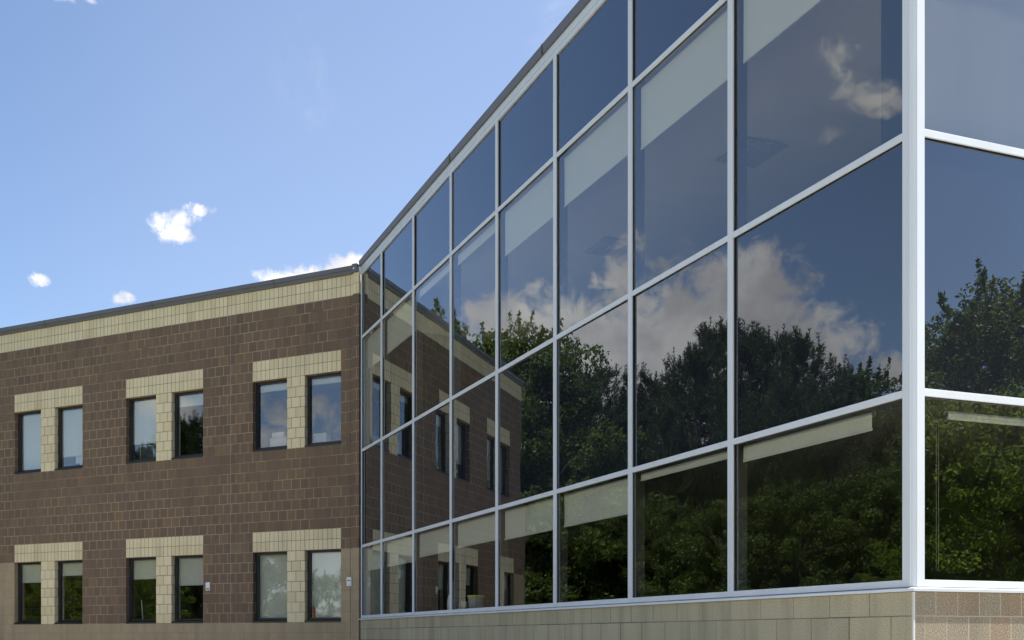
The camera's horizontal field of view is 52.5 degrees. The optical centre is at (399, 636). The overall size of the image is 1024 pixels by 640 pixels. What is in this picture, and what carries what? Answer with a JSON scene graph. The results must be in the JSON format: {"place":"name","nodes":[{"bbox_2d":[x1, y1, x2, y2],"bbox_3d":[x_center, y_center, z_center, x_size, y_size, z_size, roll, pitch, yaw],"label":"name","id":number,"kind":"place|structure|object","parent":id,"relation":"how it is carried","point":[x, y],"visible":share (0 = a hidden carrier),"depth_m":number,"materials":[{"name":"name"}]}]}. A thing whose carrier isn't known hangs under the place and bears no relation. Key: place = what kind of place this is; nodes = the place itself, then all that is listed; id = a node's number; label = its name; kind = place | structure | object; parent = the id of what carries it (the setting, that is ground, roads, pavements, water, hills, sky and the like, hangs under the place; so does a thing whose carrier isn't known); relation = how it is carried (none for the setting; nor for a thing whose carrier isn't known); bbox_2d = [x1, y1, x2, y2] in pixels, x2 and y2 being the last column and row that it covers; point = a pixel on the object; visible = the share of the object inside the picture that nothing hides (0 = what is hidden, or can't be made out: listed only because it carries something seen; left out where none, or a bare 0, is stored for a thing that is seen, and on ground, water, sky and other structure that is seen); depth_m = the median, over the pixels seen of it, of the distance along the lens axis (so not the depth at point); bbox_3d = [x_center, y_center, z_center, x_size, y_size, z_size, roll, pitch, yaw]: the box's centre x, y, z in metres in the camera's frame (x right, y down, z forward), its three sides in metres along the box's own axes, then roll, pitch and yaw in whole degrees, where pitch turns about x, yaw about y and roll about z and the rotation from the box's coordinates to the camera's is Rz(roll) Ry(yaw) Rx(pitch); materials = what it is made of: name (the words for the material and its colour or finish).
{"place":"outdoors","nodes":[
{"label":"outdoors","id":0,"kind":"place"},
{"bbox_2d":[76,456,81,464],"bbox_3d":[-7.148,-4.014,23.204,0.380,0.360,0.160,0,0,26],"label":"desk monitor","id":1,"kind":"object","parent":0,"point":[78,459],"visible":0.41,"depth_m":23.23,"materials":[{"name":"white plastic"}]},
{"bbox_2d":[270,432,286,446],"bbox_3d":[-2.404,-3.984,20.907,0.400,0.300,0.250,0,0,26],"label":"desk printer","id":2,"kind":"object","parent":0,"point":[278,439],"visible":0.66,"depth_m":20.80,"materials":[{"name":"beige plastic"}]},
{"bbox_2d":[0,0,578,327],"label":"sky","id":3,"kind":"structure","parent":0,"point":[151,150],"materials":[{"name":"blue"}]},
{"bbox_2d":[313,433,330,442],"bbox_3d":[-1.538,-3.934,20.494,0.300,0.200,0.220,0,0,26],"label":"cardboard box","id":4,"kind":"object","parent":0,"point":[322,437],"visible":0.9,"depth_m":20.40,"materials":[{"name":"white cardboard"}]},
{"bbox_2d":[461,601,466,612],"bbox_3d":[0.933,-0.441,15.831,0.160,0.200,0.200,0,0,-19],"label":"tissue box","id":5,"kind":"object","parent":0,"point":[463,604],"visible":0.45,"depth_m":15.75,"materials":[{"name":"white cardboard"}]},
{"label":"parking lot","id":6,"kind":"structure","parent":0,"visible":0},
{"bbox_2d":[0,263,371,639],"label":"block wing","id":7,"kind":"structure","parent":6,"relation":"on","point":[223,489],"depth_m":21.71,"materials":[{"name":"brown brick"}]},
{"bbox_2d":[14,562,40,623],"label":"window","id":8,"kind":"structure","parent":7,"relation":"in","point":[20,621],"depth_m":23.74,"materials":[{"name":"black metal"}]},
{"bbox_2d":[14,411,40,473],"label":"window","id":9,"kind":"structure","parent":7,"relation":"in","point":[20,415],"depth_m":23.74,"materials":[{"name":"black metal"}]},
{"bbox_2d":[22,414,40,470],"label":"roller blind","id":10,"kind":"object","parent":7,"relation":"attached to","point":[31,442],"visible":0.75,"depth_m":23.72,"materials":[{"name":"fabric"}]},
{"bbox_2d":[22,564,40,582],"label":"roller blind","id":11,"kind":"object","parent":7,"relation":"attached to","point":[31,573],"visible":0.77,"depth_m":23.72,"materials":[{"name":"fabric"}]},
{"bbox_2d":[54,560,81,623],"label":"window","id":12,"kind":"structure","parent":7,"relation":"in","point":[60,621],"depth_m":23.21,"materials":[{"name":"black metal"}]},
{"bbox_2d":[54,406,81,470],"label":"window","id":13,"kind":"structure","parent":7,"relation":"in","point":[60,410],"depth_m":23.21,"materials":[{"name":"black metal"}]},
{"bbox_2d":[62,409,81,457],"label":"roller blind","id":14,"kind":"object","parent":7,"relation":"attached to","point":[71,433],"visible":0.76,"depth_m":23.18,"materials":[{"name":"fabric"}]},
{"bbox_2d":[62,563,81,575],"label":"roller blind","id":15,"kind":"object","parent":7,"relation":"attached to","point":[71,569],"visible":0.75,"depth_m":23.19,"materials":[{"name":"fabric"}]},
{"bbox_2d":[126,557,155,623],"bbox_3d":[-5.512,-0.991,22.147,0.814,1.418,0.202,0,0,26],"label":"window","id":16,"kind":"structure","parent":7,"relation":"in","point":[131,560],"depth_m":22.33,"materials":[{"name":"black metal"}]},
{"bbox_2d":[126,396,155,463],"bbox_3d":[-5.512,-4.446,22.147,0.814,1.418,0.202,0,0,26],"label":"window","id":17,"kind":"structure","parent":7,"relation":"in","point":[131,401],"depth_m":22.33,"materials":[{"name":"black metal"}]},
{"bbox_2d":[134,399,155,444],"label":"roller blind","id":18,"kind":"object","parent":7,"relation":"attached to","point":[145,422],"visible":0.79,"depth_m":22.28,"materials":[{"name":"fabric"}]},
{"bbox_2d":[134,560,155,579],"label":"roller blind","id":19,"kind":"object","parent":7,"relation":"attached to","point":[144,569],"visible":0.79,"depth_m":22.29,"materials":[{"name":"fabric"}]},
{"bbox_2d":[140,445,153,458],"bbox_3d":[-5.502,-3.999,22.401,0.340,0.330,0.015,0,0,17],"label":"picture frame","id":20,"kind":"object","parent":7,"relation":"on","point":[146,451],"visible":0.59,"depth_m":22.40,"materials":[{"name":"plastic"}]},
{"bbox_2d":[171,555,202,622],"bbox_3d":[-4.407,-0.991,21.613,0.814,1.418,0.202,0,0,26],"label":"window","id":21,"kind":"structure","parent":7,"relation":"in","point":[177,620],"depth_m":21.79,"materials":[{"name":"black metal"}]},
{"bbox_2d":[171,390,202,459],"bbox_3d":[-4.407,-4.446,21.613,0.814,1.418,0.202,0,0,26],"label":"window","id":22,"kind":"structure","parent":7,"relation":"in","point":[177,395],"depth_m":21.79,"materials":[{"name":"black metal"}]},
{"bbox_2d":[179,558,202,585],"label":"roller blind","id":23,"kind":"object","parent":7,"relation":"attached to","point":[190,571],"visible":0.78,"depth_m":21.75,"materials":[{"name":"fabric"}]},
{"bbox_2d":[179,393,202,407],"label":"roller blind","id":24,"kind":"object","parent":7,"relation":"attached to","point":[190,400],"visible":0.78,"depth_m":21.74,"materials":[{"name":"fabric"}]},
{"bbox_2d":[206,582,209,589],"bbox_3d":[-3.966,-1.040,21.285,0.104,0.170,0.026,0,0,26],"label":"wall sign plate","id":25,"kind":"object","parent":7,"relation":"attached to","point":[207,585],"depth_m":21.27,"materials":[{"name":"white plastic"}]},
{"bbox_2d":[252,552,286,622],"bbox_3d":[-2.566,-0.991,20.723,0.814,1.418,0.202,0,0,26],"label":"window","id":26,"kind":"structure","parent":7,"relation":"in","point":[258,620],"depth_m":20.90,"materials":[{"name":"black metal"}]},
{"bbox_2d":[252,379,286,451],"bbox_3d":[-2.566,-4.446,20.723,0.814,1.418,0.202,0,0,26],"label":"window","id":27,"kind":"structure","parent":7,"relation":"in","point":[258,449],"depth_m":20.90,"materials":[{"name":"black metal"}]},
{"bbox_2d":[260,554,286,617],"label":"roller blind","id":28,"kind":"object","parent":7,"relation":"attached to","point":[273,586],"visible":0.81,"depth_m":20.85,"materials":[{"name":"fabric"}]},
{"bbox_2d":[260,383,286,392],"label":"roller blind","id":29,"kind":"object","parent":7,"relation":"attached to","point":[273,387],"visible":0.82,"depth_m":20.85,"materials":[{"name":"fabric"}]},
{"bbox_2d":[312,605,314,616],"bbox_3d":[-1.704,-0.500,20.414,0.060,0.240,0.060,0,0,26],"label":"bottle","id":30,"kind":"object","parent":7,"relation":"on","point":[313,611],"visible":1,"depth_m":20.39,"materials":[{"name":"red plastic"}]},
{"bbox_2d":[305,549,340,621],"bbox_3d":[-1.461,-0.991,20.190,0.814,1.418,0.202,0,0,26],"label":"window","id":31,"kind":"structure","parent":7,"relation":"in","point":[324,619],"depth_m":20.36,"materials":[{"name":"black metal"}]},
{"bbox_2d":[305,372,340,446],"bbox_3d":[-1.461,-4.446,20.190,0.814,1.418,0.202,0,0,26],"label":"window","id":32,"kind":"structure","parent":7,"relation":"in","point":[310,444],"depth_m":20.36,"materials":[{"name":"black metal"}]},
{"bbox_2d":[312,552,340,617],"bbox_3d":[-1.427,-1.021,20.327,0.718,1.297,0.049,0,0,26],"label":"roller blind","id":33,"kind":"object","parent":7,"relation":"attached to","point":[326,584],"visible":0.81,"depth_m":20.32,"materials":[{"name":"fabric"}]},
{"bbox_2d":[312,376,340,385],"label":"roller blind","id":34,"kind":"object","parent":7,"relation":"attached to","point":[328,380],"visible":0.81,"depth_m":20.32,"materials":[{"name":"fabric"}]},
{"bbox_2d":[347,577,351,585],"bbox_3d":[-0.972,-1.060,19.839,0.104,0.170,0.026,0,0,26],"label":"wall sign plate","id":35,"kind":"object","parent":7,"relation":"attached to","point":[349,581],"depth_m":19.82,"materials":[{"name":"white plastic"}]},
{"bbox_2d":[359,0,1023,639],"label":"glass wing","id":36,"kind":"structure","parent":6,"relation":"on","point":[805,220],"depth_m":11.43,"materials":[{"name":"glass"}]},
{"bbox_2d":[367,323,383,369],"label":"roller blind","id":37,"kind":"object","parent":36,"relation":"attached to","point":[374,348],"visible":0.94,"depth_m":19.15,"materials":[{"name":"fabric"}]},
{"bbox_2d":[367,544,383,570],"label":"roller blind","id":38,"kind":"object","parent":36,"relation":"attached to","point":[374,557],"visible":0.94,"depth_m":19.15,"materials":[{"name":"fabric"}]},
{"bbox_2d":[387,294,415,353],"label":"roller blind","id":39,"kind":"object","parent":36,"relation":"attached to","point":[399,326],"visible":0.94,"depth_m":17.82,"materials":[{"name":"fabric"}]},
{"bbox_2d":[387,535,415,566],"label":"roller blind","id":40,"kind":"object","parent":36,"relation":"attached to","point":[399,551],"visible":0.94,"depth_m":17.82,"materials":[{"name":"fabric"}]},
{"bbox_2d":[419,526,448,557],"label":"roller blind","id":41,"kind":"object","parent":36,"relation":"attached to","point":[434,542],"visible":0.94,"depth_m":16.27,"materials":[{"name":"fabric"}]},
{"bbox_2d":[419,264,448,297],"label":"roller blind","id":42,"kind":"object","parent":36,"relation":"attached to","point":[436,279],"visible":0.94,"depth_m":16.26,"materials":[{"name":"fabric"}]},
{"bbox_2d":[467,595,484,611],"bbox_3d":[1.137,-0.476,15.246,0.253,0.270,0.260,0,0,-19],"label":"storage tub","id":43,"kind":"object","parent":36,"relation":"on","point":[475,601],"visible":0.79,"depth_m":15.15,"materials":[{"name":"beige plastic"}]},
{"bbox_2d":[458,514,494,547],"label":"roller blind","id":44,"kind":"object","parent":36,"relation":"attached to","point":[480,530],"visible":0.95,"depth_m":14.70,"materials":[{"name":"fabric"}]},
{"bbox_2d":[458,222,494,265],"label":"roller blind","id":45,"kind":"object","parent":36,"relation":"attached to","point":[477,243],"visible":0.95,"depth_m":14.68,"materials":[{"name":"fabric"}]},
{"bbox_2d":[504,169,552,256],"bbox_3d":[1.688,-5.405,13.080,0.050,0.610,1.539,0,0,-19],"label":"roller blind","id":46,"kind":"object","parent":36,"relation":"attached to","point":[529,213],"visible":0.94,"depth_m":13.10,"materials":[{"name":"fabric"}]},
{"bbox_2d":[504,498,552,539],"bbox_3d":[1.688,-1.493,13.080,0.050,0.397,1.539,0,0,-19],"label":"roller blind","id":47,"kind":"object","parent":36,"relation":"attached to","point":[531,519],"visible":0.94,"depth_m":13.10,"materials":[{"name":"fabric"}]},
{"bbox_2d":[564,100,627,206],"bbox_3d":[2.234,-5.410,11.514,0.049,0.600,1.539,0,0,-19],"label":"roller blind","id":48,"kind":"object","parent":36,"relation":"attached to","point":[596,155],"visible":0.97,"depth_m":11.51,"materials":[{"name":"fabric"}]},
{"bbox_2d":[564,478,627,526],"bbox_3d":[2.234,-1.496,11.514,0.049,0.392,1.539,0,0,-19],"label":"roller blind","id":49,"kind":"object","parent":36,"relation":"attached to","point":[602,502],"visible":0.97,"depth_m":11.51,"materials":[{"name":"fabric"}]},
{"bbox_2d":[641,9,726,149],"bbox_3d":[2.779,-5.380,9.952,0.049,0.660,1.529,0,0,-19],"label":"roller blind","id":50,"kind":"object","parent":36,"relation":"attached to","point":[690,76],"visible":0.88,"depth_m":9.94,"materials":[{"name":"fabric"}]},
{"bbox_2d":[641,451,726,480],"bbox_3d":[2.779,-1.652,9.952,0.049,0.080,1.529,0,0,-19],"label":"roller blind","id":51,"kind":"object","parent":36,"relation":"attached to","point":[706,460],"visible":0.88,"depth_m":9.94,"materials":[{"name":"fabric"}]},
{"bbox_2d":[743,0,821,63],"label":"roller blind","id":52,"kind":"object","parent":36,"relation":"attached to","point":[766,23],"visible":1,"depth_m":8.83,"materials":[{"name":"fabric"}]},
{"bbox_2d":[743,411,875,461],"bbox_3d":[3.314,-1.619,8.415,0.049,0.147,1.486,0,0,-19],"label":"roller blind","id":53,"kind":"object","parent":36,"relation":"attached to","point":[844,428],"visible":1,"depth_m":8.31,"materials":[{"name":"fabric"}]},
{"bbox_2d":[925,0,1023,148],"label":"roller blind","id":54,"kind":"object","parent":36,"relation":"attached to","point":[974,69],"visible":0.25,"depth_m":7.61,"materials":[{"name":"grey fabric"}]},
{"bbox_2d":[944,411,1023,425],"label":"roller blind","id":55,"kind":"object","parent":36,"relation":"attached to","point":[982,418],"visible":1,"depth_m":7.61,"materials":[{"name":"fabric"}]},
{"bbox_2d":[936,419,938,569],"bbox_3d":[3.949,-1.043,7.542,0.024,1.113,0.002,0,0,-19],"label":"bead chain","id":56,"kind":"object","parent":55,"relation":"hanging from","point":[938,494],"visible":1,"depth_m":7.54,"materials":[{"name":"plastic"}]}
]}

